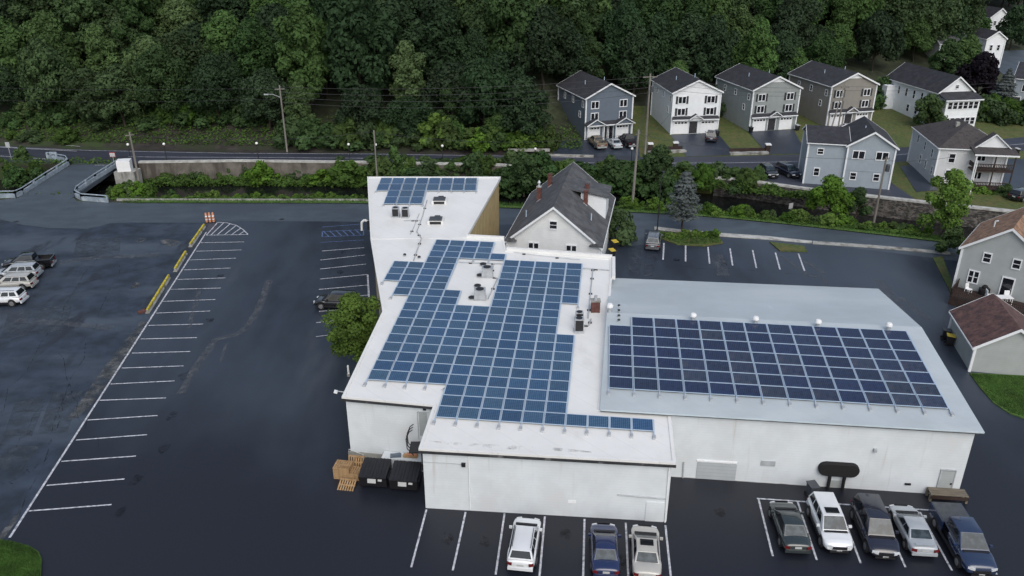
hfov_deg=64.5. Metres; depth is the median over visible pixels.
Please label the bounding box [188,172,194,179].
shrub
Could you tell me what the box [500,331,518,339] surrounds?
solar panel
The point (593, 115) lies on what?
window
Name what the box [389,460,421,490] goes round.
dumpster
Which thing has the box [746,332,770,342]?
solar panel
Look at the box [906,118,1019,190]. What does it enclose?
balcony house
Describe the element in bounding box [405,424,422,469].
stair guard
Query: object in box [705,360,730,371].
solar panel
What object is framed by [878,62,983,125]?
porch house
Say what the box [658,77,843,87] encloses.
overhead wire
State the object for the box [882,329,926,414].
mounting rail
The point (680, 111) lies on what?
window
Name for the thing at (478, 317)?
solar panel
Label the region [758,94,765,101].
window
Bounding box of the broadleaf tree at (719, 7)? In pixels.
[701,0,734,32]
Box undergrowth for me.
[0,97,965,239]
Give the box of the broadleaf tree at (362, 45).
[319,0,397,95]
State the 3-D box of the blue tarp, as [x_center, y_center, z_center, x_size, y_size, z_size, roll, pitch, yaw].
[-8.587,12.346,59.971,0.800,0.165,0.427,-2,25,-5]
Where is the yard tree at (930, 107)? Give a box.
[912,93,947,123]
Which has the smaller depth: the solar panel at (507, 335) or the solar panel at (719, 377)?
the solar panel at (719, 377)
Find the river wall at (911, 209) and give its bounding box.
[899,198,1013,227]
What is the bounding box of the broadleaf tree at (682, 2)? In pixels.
[667,0,686,26]
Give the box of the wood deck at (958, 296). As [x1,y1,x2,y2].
[948,279,1023,314]
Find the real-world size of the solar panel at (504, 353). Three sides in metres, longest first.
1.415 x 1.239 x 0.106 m
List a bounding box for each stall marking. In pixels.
[8,222,247,537]
[316,247,369,336]
[410,498,996,575]
[662,243,804,270]
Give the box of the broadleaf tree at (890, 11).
[880,0,913,18]
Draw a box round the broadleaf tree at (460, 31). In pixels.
[421,0,468,45]
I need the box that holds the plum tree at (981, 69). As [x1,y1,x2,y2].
[954,51,999,95]
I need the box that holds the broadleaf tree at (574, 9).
[548,0,609,32]
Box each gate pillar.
[648,142,653,150]
[673,141,678,149]
[765,143,771,151]
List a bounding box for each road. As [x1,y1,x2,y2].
[0,137,1023,167]
[998,50,1023,79]
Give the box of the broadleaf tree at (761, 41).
[742,17,778,72]
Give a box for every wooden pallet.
[333,459,352,470]
[333,462,352,471]
[333,465,352,473]
[337,478,356,490]
[348,455,364,465]
[348,466,360,475]
[349,468,358,477]
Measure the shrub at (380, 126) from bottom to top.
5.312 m
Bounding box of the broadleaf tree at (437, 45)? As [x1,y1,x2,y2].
[403,0,462,78]
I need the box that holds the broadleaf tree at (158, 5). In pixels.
[139,0,168,32]
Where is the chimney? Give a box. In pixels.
[590,295,600,312]
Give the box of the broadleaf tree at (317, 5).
[295,0,333,16]
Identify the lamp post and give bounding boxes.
[657,171,664,230]
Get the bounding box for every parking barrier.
[145,274,170,313]
[173,251,187,271]
[188,224,205,246]
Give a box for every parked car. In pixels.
[0,261,43,276]
[0,271,38,289]
[0,287,28,306]
[314,289,357,309]
[506,517,542,571]
[588,522,620,575]
[606,138,622,148]
[629,524,662,575]
[644,231,662,249]
[705,130,717,141]
[760,162,778,177]
[768,500,811,553]
[774,161,801,177]
[806,491,852,552]
[850,493,899,559]
[888,504,938,556]
[1007,187,1023,201]
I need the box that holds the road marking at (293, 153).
[5,144,1016,162]
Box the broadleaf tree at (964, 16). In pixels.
[940,1,974,37]
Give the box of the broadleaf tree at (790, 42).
[771,30,809,78]
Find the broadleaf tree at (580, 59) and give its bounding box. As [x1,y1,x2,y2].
[551,29,598,78]
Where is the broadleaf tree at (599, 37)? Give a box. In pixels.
[593,0,629,56]
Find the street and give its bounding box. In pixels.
[77,201,959,260]
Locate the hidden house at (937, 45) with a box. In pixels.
[925,33,965,59]
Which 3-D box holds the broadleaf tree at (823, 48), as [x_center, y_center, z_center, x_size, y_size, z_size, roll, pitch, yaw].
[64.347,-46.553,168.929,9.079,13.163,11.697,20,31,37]
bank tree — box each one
[508,152,542,196]
[636,144,675,185]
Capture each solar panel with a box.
[368,369,389,380]
[373,360,393,370]
[376,184,389,190]
[377,351,397,360]
[379,178,391,183]
[382,342,402,351]
[384,197,397,203]
[384,273,401,280]
[386,190,399,196]
[386,333,406,342]
[387,370,408,381]
[388,267,404,273]
[389,184,401,190]
[391,178,403,183]
[391,325,409,333]
[392,261,408,267]
[392,361,413,371]
[393,287,410,294]
[395,317,413,325]
[396,352,416,361]
[397,197,410,203]
[397,280,414,287]
[399,190,412,196]
[399,309,417,318]
[400,274,417,280]
[400,343,420,352]
[402,184,414,189]
[402,302,420,309]
[404,178,416,183]
[404,268,420,274]
[405,334,424,343]
[406,295,423,302]
[407,261,423,268]
[407,372,428,382]
[409,288,427,295]
[409,326,427,334]
[410,197,422,203]
[411,362,432,372]
[412,190,424,196]
[412,318,431,326]
[413,281,430,288]
[414,184,426,190]
[415,353,435,362]
[416,178,428,183]
[416,275,433,281]
[416,310,434,318]
[419,268,436,274]
[419,344,439,353]
[420,303,437,311]
[423,262,439,268]
[423,296,440,303]
[423,335,442,344]
[426,256,441,262]
[426,289,443,296]
[427,184,438,190]
[427,327,445,336]
[427,373,448,383]
[428,178,440,183]
[429,250,444,256]
[429,282,446,289]
[430,319,448,327]
[431,363,451,373]
[432,245,447,250]
[432,275,449,282]
[433,311,451,319]
[434,239,449,244]
[435,354,454,364]
[436,269,451,275]
[436,405,458,417]
[437,304,454,312]
[438,263,454,269]
[438,345,457,354]
[439,184,451,190]
[440,297,457,304]
[440,395,461,406]
[441,178,452,183]
[441,257,456,263]
[442,336,460,345]
[443,290,460,296]
[444,251,459,257]
[444,384,465,395]
[445,328,463,337]
[447,246,461,251]
[447,374,468,384]
[448,320,466,328]
[449,240,464,246]
[451,312,469,320]
[451,364,471,374]
[452,184,463,190]
[453,178,464,183]
[454,305,471,312]
[454,355,473,364]
[457,346,476,355]
[457,407,479,419]
[459,252,474,258]
[460,337,479,346]
[461,396,482,407]
[462,246,476,252]
[463,329,481,337]
[464,184,475,190]
[464,241,478,246]
[464,385,485,396]
[465,178,476,183]
[466,321,484,329]
[468,375,487,385]
[469,313,486,321]
[471,306,489,313]
[471,366,490,376]
[473,356,493,366]
[474,253,489,259]
[476,347,495,356]
[477,247,491,253]
[479,241,493,247]
[479,338,497,347]
[479,408,500,420]
[482,330,500,339]
[482,397,503,409]
[484,322,502,330]
[485,387,505,397]
[487,314,504,322]
[488,376,507,387]
[489,307,506,314]
[490,253,505,259]
[490,367,510,377]
[491,299,508,306]
[493,292,510,299]
[493,357,512,367]
[495,348,514,357]
[496,285,512,292]
[498,279,513,285]
[498,339,516,348]
[500,272,515,279]
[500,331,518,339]
[501,410,522,422]
[502,266,517,272]
[502,323,520,331]
[503,260,518,266]
[503,398,524,410]
[504,315,521,323]
[506,307,523,315]
[506,388,526,399]
[508,378,528,388]
[509,300,525,308]
[510,293,526,300]
[510,368,529,378]
[512,286,528,293]
[512,358,531,368]
[514,279,530,286]
[515,349,533,359]
[516,273,531,279]
[517,267,532,273]
[517,340,535,349]
[519,261,534,267]
[519,332,536,340]
[520,324,538,332]
[522,316,539,324]
[522,411,543,423]
[524,308,541,316]
[524,400,545,411]
[526,301,542,308]
[526,389,546,400]
[527,294,543,301]
[528,379,548,390]
[529,287,545,294]
[530,369,549,379]
[531,280,546,287]
[532,274,547,280]
[532,359,551,370]
[533,267,548,273]
[534,350,552,360]
[535,261,549,268]
[536,342,553,350]
[537,333,555,342]
[539,325,556,333]
[540,317,557,325]
[542,309,558,317]
[543,302,559,309]
[544,295,560,302]
[544,412,565,425]
[546,288,561,295]
[546,401,566,412]
[547,281,562,288]
[547,390,567,401]
[548,274,563,281]
[549,380,568,391]
[550,268,564,275]
[550,370,569,380]
[551,262,565,268]
[552,361,570,370]
[553,351,571,361]
[555,343,572,352]
[556,334,573,342]
[562,295,577,303]
[563,288,578,296]
[564,282,579,288]
[565,275,580,281]
[566,269,580,275]
[566,414,586,426]
[567,263,581,269]
[588,415,608,427]
[609,325,630,334]
[609,334,630,344]
[609,344,631,355]
[609,354,631,365]
[609,365,632,377]
[609,376,632,389]
[610,416,630,429]
[632,317,652,326]
[632,326,653,336]
[632,336,654,346]
[632,418,652,430]
[633,346,655,356]
[633,356,656,367]
[633,367,656,378]
[634,378,657,390]
[654,318,675,327]
[655,327,676,337]
[655,337,677,347]
[656,347,679,357]
[657,357,680,368]
[658,368,681,380]
[659,379,683,392]
[676,319,698,328]
[677,328,700,338]
[679,338,701,348]
[680,348,703,359]
[681,359,705,370]
[682,369,707,381]
[684,381,709,393]
[699,320,721,330]
[700,330,723,339]
[702,339,725,350]
[704,349,727,360]
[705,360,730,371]
[707,371,732,383]
[709,382,734,395]
[721,321,744,331]
[723,331,747,341]
[725,341,749,351]
[728,351,752,362]
[730,361,755,373]
[732,372,757,384]
[734,384,760,396]
[744,323,767,332]
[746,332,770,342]
[749,342,773,352]
[752,352,776,363]
[754,363,780,374]
[757,374,783,386]
[760,385,787,398]
[767,324,791,333]
[770,333,794,343]
[773,343,798,354]
[776,353,801,364]
[779,364,805,376]
[782,375,809,387]
[786,387,813,400]
[790,325,814,335]
[793,334,818,345]
[797,344,822,355]
[800,355,826,366]
[804,366,830,377]
[808,377,835,389]
[812,388,840,401]
[813,326,838,336]
[817,336,842,346]
[821,346,846,356]
[825,356,851,367]
[829,367,856,378]
[833,378,861,390]
[836,327,862,337]
[838,390,866,403]
[841,337,866,347]
[845,347,871,358]
[849,357,877,369]
[854,368,882,380]
[859,380,887,392]
[860,329,885,338]
[864,338,891,349]
[864,391,893,404]
[869,348,896,359]
[874,359,902,370]
[879,370,908,381]
[884,330,910,340]
[885,381,914,393]
[889,340,915,350]
[890,393,920,406]
[894,350,921,360]
[899,360,928,372]
[905,371,934,383]
[911,383,941,395]
[917,395,948,408]
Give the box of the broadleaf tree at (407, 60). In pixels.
[388,40,426,100]
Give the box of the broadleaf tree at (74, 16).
[47,0,113,57]
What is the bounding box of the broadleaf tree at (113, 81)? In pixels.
[89,64,145,126]
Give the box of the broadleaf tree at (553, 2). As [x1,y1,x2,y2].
[542,0,570,15]
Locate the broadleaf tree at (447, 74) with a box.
[417,62,479,114]
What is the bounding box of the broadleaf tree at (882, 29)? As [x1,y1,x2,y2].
[853,10,905,71]
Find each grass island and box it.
[658,231,722,246]
[769,242,806,251]
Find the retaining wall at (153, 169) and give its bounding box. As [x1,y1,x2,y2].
[138,159,540,180]
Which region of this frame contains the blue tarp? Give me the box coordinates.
[390,452,400,457]
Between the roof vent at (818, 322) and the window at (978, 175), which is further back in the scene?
the window at (978, 175)
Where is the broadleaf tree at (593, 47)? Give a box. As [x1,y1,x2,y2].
[584,36,604,78]
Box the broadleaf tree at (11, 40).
[0,16,26,73]
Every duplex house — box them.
[556,70,635,139]
[650,67,723,134]
[715,63,802,130]
[787,60,879,125]
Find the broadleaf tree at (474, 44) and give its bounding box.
[452,27,490,66]
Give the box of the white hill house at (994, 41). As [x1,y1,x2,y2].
[969,27,1007,67]
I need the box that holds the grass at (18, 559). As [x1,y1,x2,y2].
[0,157,1023,575]
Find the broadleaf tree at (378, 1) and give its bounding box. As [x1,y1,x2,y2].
[374,0,415,13]
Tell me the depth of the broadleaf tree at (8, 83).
147.76 m
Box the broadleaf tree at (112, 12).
[84,6,146,62]
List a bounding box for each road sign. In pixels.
[5,142,10,156]
[109,152,115,163]
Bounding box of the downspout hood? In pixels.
[360,219,369,230]
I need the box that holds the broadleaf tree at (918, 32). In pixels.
[901,13,935,61]
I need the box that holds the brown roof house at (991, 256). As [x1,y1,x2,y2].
[952,207,1023,302]
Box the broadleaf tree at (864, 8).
[843,0,884,37]
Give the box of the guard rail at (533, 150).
[508,148,549,152]
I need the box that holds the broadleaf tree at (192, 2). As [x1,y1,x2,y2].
[186,0,206,22]
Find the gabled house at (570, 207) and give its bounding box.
[504,162,615,253]
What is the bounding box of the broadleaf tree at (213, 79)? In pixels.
[180,52,247,116]
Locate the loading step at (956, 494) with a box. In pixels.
[925,487,968,503]
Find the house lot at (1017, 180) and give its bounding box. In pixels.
[1001,159,1023,192]
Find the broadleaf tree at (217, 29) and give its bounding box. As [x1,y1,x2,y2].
[195,9,260,63]
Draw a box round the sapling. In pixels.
[845,186,872,218]
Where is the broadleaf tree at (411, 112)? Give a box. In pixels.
[379,96,435,138]
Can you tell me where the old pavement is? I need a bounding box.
[0,219,208,539]
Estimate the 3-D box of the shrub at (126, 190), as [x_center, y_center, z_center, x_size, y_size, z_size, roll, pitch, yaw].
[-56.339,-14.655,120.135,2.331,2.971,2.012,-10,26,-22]
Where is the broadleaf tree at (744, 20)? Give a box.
[729,4,755,41]
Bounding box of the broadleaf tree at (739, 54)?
[725,40,758,65]
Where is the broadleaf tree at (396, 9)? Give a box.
[368,0,428,70]
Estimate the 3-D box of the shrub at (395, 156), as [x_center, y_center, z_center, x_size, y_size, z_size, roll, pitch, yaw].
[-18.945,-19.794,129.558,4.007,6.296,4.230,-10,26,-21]
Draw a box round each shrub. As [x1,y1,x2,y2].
[0,111,24,129]
[1,162,12,178]
[2,164,30,188]
[5,131,17,139]
[8,103,34,118]
[13,100,35,117]
[13,145,33,159]
[14,130,44,143]
[15,114,24,125]
[24,161,43,176]
[26,111,50,128]
[30,112,50,129]
[30,167,45,180]
[39,97,81,125]
[45,115,55,126]
[50,126,79,144]
[65,106,86,121]
[81,114,121,129]
[104,183,125,198]
[105,186,118,196]
[116,103,138,121]
[119,107,140,123]
[123,179,139,197]
[128,181,145,196]
[131,113,148,124]
[136,112,171,130]
[139,182,157,197]
[140,102,158,113]
[150,103,176,126]
[155,172,174,184]
[164,100,179,118]
[167,189,176,195]
[171,107,210,127]
[180,100,196,125]
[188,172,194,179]
[192,171,203,178]
[193,102,215,119]
[201,105,226,120]
[204,110,221,122]
[207,190,218,197]
[215,110,242,126]
[227,102,242,123]
[233,109,268,126]
[244,160,281,186]
[251,191,260,197]
[272,116,312,149]
[282,173,297,180]
[286,117,322,149]
[291,170,309,180]
[307,169,334,185]
[314,191,323,196]
[315,122,334,148]
[321,128,366,150]
[325,191,335,196]
[327,159,367,186]
[332,115,361,150]
[335,156,344,159]
[355,118,386,150]
[360,152,391,181]
[363,122,383,147]
[366,155,399,177]
[372,119,398,148]
[384,126,404,147]
[386,145,405,176]
[396,166,432,176]
[398,156,416,171]
[402,120,432,151]
[412,132,436,148]
[414,160,448,176]
[416,112,450,149]
[418,155,435,175]
[430,117,460,151]
[435,157,450,171]
[442,162,459,176]
[446,119,467,147]
[446,157,461,176]
[453,127,481,150]
[455,155,464,162]
[460,153,482,176]
[466,127,490,153]
[474,170,491,176]
[475,150,484,157]
[478,113,508,150]
[478,154,501,176]
[482,120,501,151]
[492,164,530,198]
[496,131,516,150]
[497,149,517,168]
[502,156,509,163]
[510,130,536,152]
[517,130,545,147]
[526,150,554,184]
[535,124,543,147]
[540,164,560,185]
[541,124,561,151]
[555,160,567,169]
[566,158,574,164]
[574,160,601,179]
[594,160,605,176]
[595,155,615,175]
[596,159,634,190]
[603,166,645,196]
[608,208,637,245]
[616,199,625,205]
[620,195,639,209]
[625,159,653,193]
[637,170,676,201]
[639,201,645,207]
[646,197,665,210]
[664,232,675,239]
[665,195,676,210]
[674,167,681,178]
[675,160,695,183]
[675,234,682,238]
[678,229,689,234]
[686,230,698,237]
[691,162,715,192]
[695,230,703,237]
[700,201,714,214]
[705,205,724,217]
[707,161,732,179]
[707,231,718,238]
[716,86,726,115]
[721,167,740,185]
[724,204,754,217]
[727,178,752,194]
[733,167,762,194]
[744,206,753,217]
[752,164,768,180]
[756,210,769,219]
[770,209,776,219]
[780,211,794,222]
[789,208,809,224]
[810,216,819,223]
[816,212,839,226]
[834,213,853,225]
[844,215,857,224]
[861,221,872,226]
[874,76,891,108]
[878,221,887,229]
[883,221,898,229]
[893,222,907,229]
[902,224,920,232]
[921,226,933,233]
[933,225,964,254]
[972,186,993,194]
[976,94,997,122]
[978,93,1004,121]
[979,101,1020,125]
[994,97,1023,123]
[994,183,1012,197]
[1013,105,1023,122]
[1014,102,1023,125]
[1016,99,1023,105]
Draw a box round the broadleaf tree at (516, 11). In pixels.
[483,0,538,66]
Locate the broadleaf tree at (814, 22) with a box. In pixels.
[799,0,824,32]
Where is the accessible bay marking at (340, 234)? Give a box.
[320,224,363,242]
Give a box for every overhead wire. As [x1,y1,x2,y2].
[2,99,261,101]
[21,88,252,89]
[134,132,366,139]
[282,87,648,101]
[282,93,643,107]
[283,82,643,94]
[286,76,648,88]
[375,132,629,141]
[640,134,834,158]
[653,82,836,91]
[656,88,840,95]
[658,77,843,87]
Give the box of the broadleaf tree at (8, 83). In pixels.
[0,62,32,105]
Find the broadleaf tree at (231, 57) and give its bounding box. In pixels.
[208,45,257,94]
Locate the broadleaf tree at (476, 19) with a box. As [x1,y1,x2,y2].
[459,0,505,48]
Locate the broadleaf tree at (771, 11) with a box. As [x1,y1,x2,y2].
[751,0,783,31]
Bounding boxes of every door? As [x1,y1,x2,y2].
[419,412,426,435]
[587,126,599,136]
[604,126,607,137]
[607,126,612,137]
[616,124,628,137]
[645,502,664,521]
[673,121,687,133]
[689,121,697,132]
[696,462,736,480]
[700,120,714,132]
[752,118,765,130]
[767,118,775,129]
[778,116,792,129]
[829,114,842,125]
[830,480,841,487]
[844,114,851,122]
[855,112,867,119]
[938,471,954,487]
[988,172,997,184]
[992,157,1001,167]
[999,278,1013,294]
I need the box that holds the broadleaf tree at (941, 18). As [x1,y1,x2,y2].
[895,0,964,54]
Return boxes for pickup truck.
[2,251,56,269]
[587,135,607,148]
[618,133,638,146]
[928,502,997,575]
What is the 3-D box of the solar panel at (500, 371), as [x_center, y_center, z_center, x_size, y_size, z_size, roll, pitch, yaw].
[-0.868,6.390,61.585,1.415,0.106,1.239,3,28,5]
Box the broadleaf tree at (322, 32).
[317,18,336,99]
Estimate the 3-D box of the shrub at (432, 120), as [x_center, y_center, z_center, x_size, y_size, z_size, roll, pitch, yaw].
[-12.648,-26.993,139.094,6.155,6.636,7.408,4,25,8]
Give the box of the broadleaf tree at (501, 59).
[478,50,526,97]
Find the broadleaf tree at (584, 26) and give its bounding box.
[575,13,597,70]
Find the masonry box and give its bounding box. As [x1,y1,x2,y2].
[381,451,423,471]
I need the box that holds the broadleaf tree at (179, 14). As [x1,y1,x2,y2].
[148,0,203,37]
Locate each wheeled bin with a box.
[608,248,615,255]
[611,239,617,248]
[748,126,753,132]
[794,124,800,130]
[804,480,820,496]
[940,327,951,339]
[944,333,955,345]
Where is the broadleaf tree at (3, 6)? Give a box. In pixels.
[0,0,32,22]
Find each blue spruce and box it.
[663,171,702,228]
[990,68,1018,100]
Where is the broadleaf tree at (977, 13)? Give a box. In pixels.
[942,0,990,34]
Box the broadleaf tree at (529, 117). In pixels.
[497,74,553,134]
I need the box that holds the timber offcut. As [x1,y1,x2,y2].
[403,452,417,457]
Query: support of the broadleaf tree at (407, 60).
on the ground at (896, 126)
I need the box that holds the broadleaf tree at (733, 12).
[727,0,754,29]
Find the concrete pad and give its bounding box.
[625,226,644,245]
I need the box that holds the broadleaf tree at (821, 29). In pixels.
[803,25,835,51]
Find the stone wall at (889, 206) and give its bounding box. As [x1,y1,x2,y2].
[712,176,902,218]
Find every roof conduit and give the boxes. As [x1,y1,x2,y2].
[413,201,426,260]
[459,262,502,264]
[487,263,497,298]
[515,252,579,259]
[583,268,609,270]
[587,269,593,317]
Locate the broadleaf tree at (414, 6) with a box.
[401,0,429,18]
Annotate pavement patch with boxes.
[0,445,38,467]
[0,514,18,537]
[1,306,69,335]
[4,399,39,435]
[40,391,82,431]
[68,322,146,418]
[73,237,119,256]
[160,239,178,245]
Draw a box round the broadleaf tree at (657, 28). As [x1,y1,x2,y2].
[645,11,681,75]
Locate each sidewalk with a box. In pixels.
[654,226,811,242]
[813,241,949,254]
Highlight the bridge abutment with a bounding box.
[114,158,142,183]
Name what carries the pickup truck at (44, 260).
on the old pavement
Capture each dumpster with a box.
[358,457,391,486]
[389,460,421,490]
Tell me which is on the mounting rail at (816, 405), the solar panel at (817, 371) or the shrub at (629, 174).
the solar panel at (817, 371)
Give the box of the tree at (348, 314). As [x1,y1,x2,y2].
[321,290,380,362]
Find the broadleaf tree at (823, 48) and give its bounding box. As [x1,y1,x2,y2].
[804,31,847,67]
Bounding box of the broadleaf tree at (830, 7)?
[818,0,834,26]
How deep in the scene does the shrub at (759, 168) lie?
122.83 m
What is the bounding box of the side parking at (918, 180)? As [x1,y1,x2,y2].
[900,165,936,191]
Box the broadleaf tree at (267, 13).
[254,2,288,79]
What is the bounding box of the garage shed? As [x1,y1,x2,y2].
[948,293,1023,374]
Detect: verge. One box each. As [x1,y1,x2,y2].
[137,200,941,240]
[933,256,952,291]
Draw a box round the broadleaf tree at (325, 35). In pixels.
[320,25,348,57]
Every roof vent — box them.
[607,303,612,312]
[690,312,696,319]
[753,316,758,322]
[815,319,821,325]
[886,322,892,329]
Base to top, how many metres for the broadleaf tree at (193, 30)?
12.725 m
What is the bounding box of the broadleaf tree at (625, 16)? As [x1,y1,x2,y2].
[597,0,646,88]
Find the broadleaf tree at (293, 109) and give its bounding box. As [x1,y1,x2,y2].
[283,81,315,125]
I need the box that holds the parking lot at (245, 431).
[9,221,1023,575]
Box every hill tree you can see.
[928,38,963,74]
[957,39,981,67]
[962,33,982,52]
[972,11,992,28]
[995,5,1023,49]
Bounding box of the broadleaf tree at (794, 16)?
[769,0,824,49]
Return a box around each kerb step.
[549,154,593,157]
[647,146,686,152]
[729,148,768,154]
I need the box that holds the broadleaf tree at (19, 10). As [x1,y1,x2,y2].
[6,0,50,42]
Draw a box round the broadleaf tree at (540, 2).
[532,0,550,7]
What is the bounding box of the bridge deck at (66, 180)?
[16,163,116,199]
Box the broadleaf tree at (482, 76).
[457,56,515,124]
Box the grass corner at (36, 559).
[2,540,41,575]
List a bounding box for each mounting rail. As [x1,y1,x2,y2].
[363,240,435,386]
[383,240,450,387]
[389,263,408,299]
[403,242,464,389]
[423,291,461,390]
[432,306,472,425]
[453,254,506,426]
[475,261,519,427]
[497,261,535,429]
[519,264,550,430]
[541,263,566,432]
[563,335,574,433]
[577,264,582,309]
[585,415,588,435]
[607,324,609,395]
[608,416,610,436]
[630,418,632,438]
[631,316,635,396]
[653,317,660,398]
[653,419,655,439]
[676,321,686,399]
[698,320,712,401]
[721,322,738,403]
[743,322,765,404]
[766,323,791,406]
[789,324,818,407]
[812,326,845,409]
[835,327,872,411]
[859,328,899,412]
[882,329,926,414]
[906,331,954,416]
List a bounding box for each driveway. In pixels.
[551,136,639,156]
[671,133,729,156]
[750,129,800,153]
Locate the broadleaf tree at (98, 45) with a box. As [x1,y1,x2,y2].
[82,24,121,73]
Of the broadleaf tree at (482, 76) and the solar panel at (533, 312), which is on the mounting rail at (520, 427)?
the solar panel at (533, 312)
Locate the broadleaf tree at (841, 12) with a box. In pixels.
[825,0,857,29]
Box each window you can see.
[528,242,538,248]
[549,220,557,229]
[566,244,576,251]
[590,112,598,119]
[591,101,598,108]
[619,99,627,106]
[619,110,626,117]
[677,108,685,115]
[678,96,686,103]
[705,107,713,114]
[707,95,715,102]
[756,105,764,112]
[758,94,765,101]
[784,104,792,111]
[786,92,794,99]
[813,167,819,175]
[817,148,823,154]
[834,101,841,108]
[835,90,843,97]
[849,172,856,179]
[852,150,865,159]
[861,100,868,107]
[863,88,870,95]
[872,173,879,181]
[875,151,889,160]
[947,102,953,109]
[947,153,956,162]
[952,102,958,109]
[957,101,963,109]
[962,101,968,108]
[966,269,980,284]
[967,101,973,108]
[969,117,974,124]
[972,172,981,179]
[973,101,978,108]
[977,156,985,161]
[981,252,992,263]
[1011,258,1022,270]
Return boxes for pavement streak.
[43,256,904,372]
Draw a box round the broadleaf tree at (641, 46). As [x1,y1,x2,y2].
[615,23,658,103]
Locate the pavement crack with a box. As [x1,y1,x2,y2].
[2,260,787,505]
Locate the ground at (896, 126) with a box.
[0,0,1023,241]
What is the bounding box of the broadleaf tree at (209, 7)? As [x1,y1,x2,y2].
[189,0,253,22]
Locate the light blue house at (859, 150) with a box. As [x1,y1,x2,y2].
[798,116,899,189]
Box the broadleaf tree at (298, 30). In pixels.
[272,0,328,112]
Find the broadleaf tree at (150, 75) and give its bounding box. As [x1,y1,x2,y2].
[128,44,197,125]
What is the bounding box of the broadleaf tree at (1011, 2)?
[1005,0,1023,4]
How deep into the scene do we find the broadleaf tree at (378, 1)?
156.36 m
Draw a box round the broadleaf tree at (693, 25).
[669,11,706,73]
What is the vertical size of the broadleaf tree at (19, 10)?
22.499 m
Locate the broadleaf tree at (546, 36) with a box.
[505,3,581,90]
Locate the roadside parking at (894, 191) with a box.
[718,167,913,198]
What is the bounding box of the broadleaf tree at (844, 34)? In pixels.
[825,23,858,57]
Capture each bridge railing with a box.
[0,152,69,197]
[73,160,116,202]
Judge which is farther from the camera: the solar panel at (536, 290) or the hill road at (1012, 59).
the hill road at (1012, 59)
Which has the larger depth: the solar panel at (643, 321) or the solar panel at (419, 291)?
the solar panel at (419, 291)
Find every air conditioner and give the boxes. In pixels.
[391,206,399,217]
[401,207,409,218]
[473,287,486,300]
[481,265,492,277]
[573,316,583,332]
[575,310,583,315]
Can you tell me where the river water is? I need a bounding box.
[0,180,974,237]
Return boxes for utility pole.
[125,132,140,182]
[264,85,287,151]
[373,130,377,176]
[632,129,640,201]
[643,74,657,154]
[831,82,845,125]
[838,85,848,125]
[872,157,890,222]
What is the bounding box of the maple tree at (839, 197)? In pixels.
[805,174,856,214]
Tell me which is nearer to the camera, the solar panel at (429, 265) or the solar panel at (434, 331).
the solar panel at (434, 331)
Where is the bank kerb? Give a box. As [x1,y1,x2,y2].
[116,198,367,200]
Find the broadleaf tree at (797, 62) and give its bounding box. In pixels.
[774,46,807,79]
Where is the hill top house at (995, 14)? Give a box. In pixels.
[984,5,1006,30]
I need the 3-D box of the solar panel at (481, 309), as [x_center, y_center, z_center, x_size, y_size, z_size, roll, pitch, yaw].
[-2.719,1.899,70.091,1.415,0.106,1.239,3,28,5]
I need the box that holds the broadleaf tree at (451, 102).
[436,82,468,126]
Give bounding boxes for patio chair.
[964,282,972,293]
[1004,290,1010,301]
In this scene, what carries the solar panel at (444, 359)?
on the mounting rail at (424, 387)
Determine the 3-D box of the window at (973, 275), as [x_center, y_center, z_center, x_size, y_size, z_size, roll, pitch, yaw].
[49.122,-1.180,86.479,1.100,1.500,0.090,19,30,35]
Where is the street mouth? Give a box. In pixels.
[0,198,263,228]
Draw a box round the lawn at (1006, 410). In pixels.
[969,373,1023,418]
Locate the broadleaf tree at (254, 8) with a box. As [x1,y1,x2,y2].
[247,0,290,18]
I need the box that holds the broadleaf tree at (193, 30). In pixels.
[176,21,210,61]
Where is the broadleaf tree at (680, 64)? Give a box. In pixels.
[667,59,689,73]
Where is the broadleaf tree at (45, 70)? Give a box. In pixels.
[14,37,73,121]
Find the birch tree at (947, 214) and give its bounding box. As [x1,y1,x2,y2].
[916,168,974,237]
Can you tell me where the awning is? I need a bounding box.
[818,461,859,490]
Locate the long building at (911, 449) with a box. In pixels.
[600,278,984,493]
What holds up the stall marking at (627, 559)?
on the parking lot at (245, 431)
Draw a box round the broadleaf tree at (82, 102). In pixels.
[61,68,118,121]
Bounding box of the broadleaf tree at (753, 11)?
[749,0,776,27]
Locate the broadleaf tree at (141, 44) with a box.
[119,35,172,89]
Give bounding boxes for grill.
[978,285,990,295]
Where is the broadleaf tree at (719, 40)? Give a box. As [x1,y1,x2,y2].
[693,14,740,84]
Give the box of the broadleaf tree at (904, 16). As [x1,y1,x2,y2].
[879,0,937,36]
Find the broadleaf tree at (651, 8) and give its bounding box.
[635,0,709,59]
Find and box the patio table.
[997,295,1013,304]
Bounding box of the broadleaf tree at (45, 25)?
[19,10,85,70]
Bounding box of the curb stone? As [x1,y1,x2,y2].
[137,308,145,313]
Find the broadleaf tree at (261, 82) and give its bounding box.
[235,67,288,129]
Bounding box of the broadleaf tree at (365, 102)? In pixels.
[333,83,384,129]
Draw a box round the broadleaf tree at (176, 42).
[154,31,211,91]
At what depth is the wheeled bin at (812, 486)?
56.82 m
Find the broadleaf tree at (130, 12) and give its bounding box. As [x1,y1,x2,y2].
[109,0,155,57]
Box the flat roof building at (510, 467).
[341,177,675,522]
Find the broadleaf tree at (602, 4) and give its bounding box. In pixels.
[577,0,613,38]
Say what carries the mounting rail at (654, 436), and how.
on the flat roof building at (510, 467)
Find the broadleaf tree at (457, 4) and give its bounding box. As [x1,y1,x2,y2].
[448,0,475,29]
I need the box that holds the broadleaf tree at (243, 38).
[227,18,280,77]
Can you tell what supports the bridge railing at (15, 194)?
on the ground at (896, 126)
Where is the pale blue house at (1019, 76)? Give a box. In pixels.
[1013,62,1023,100]

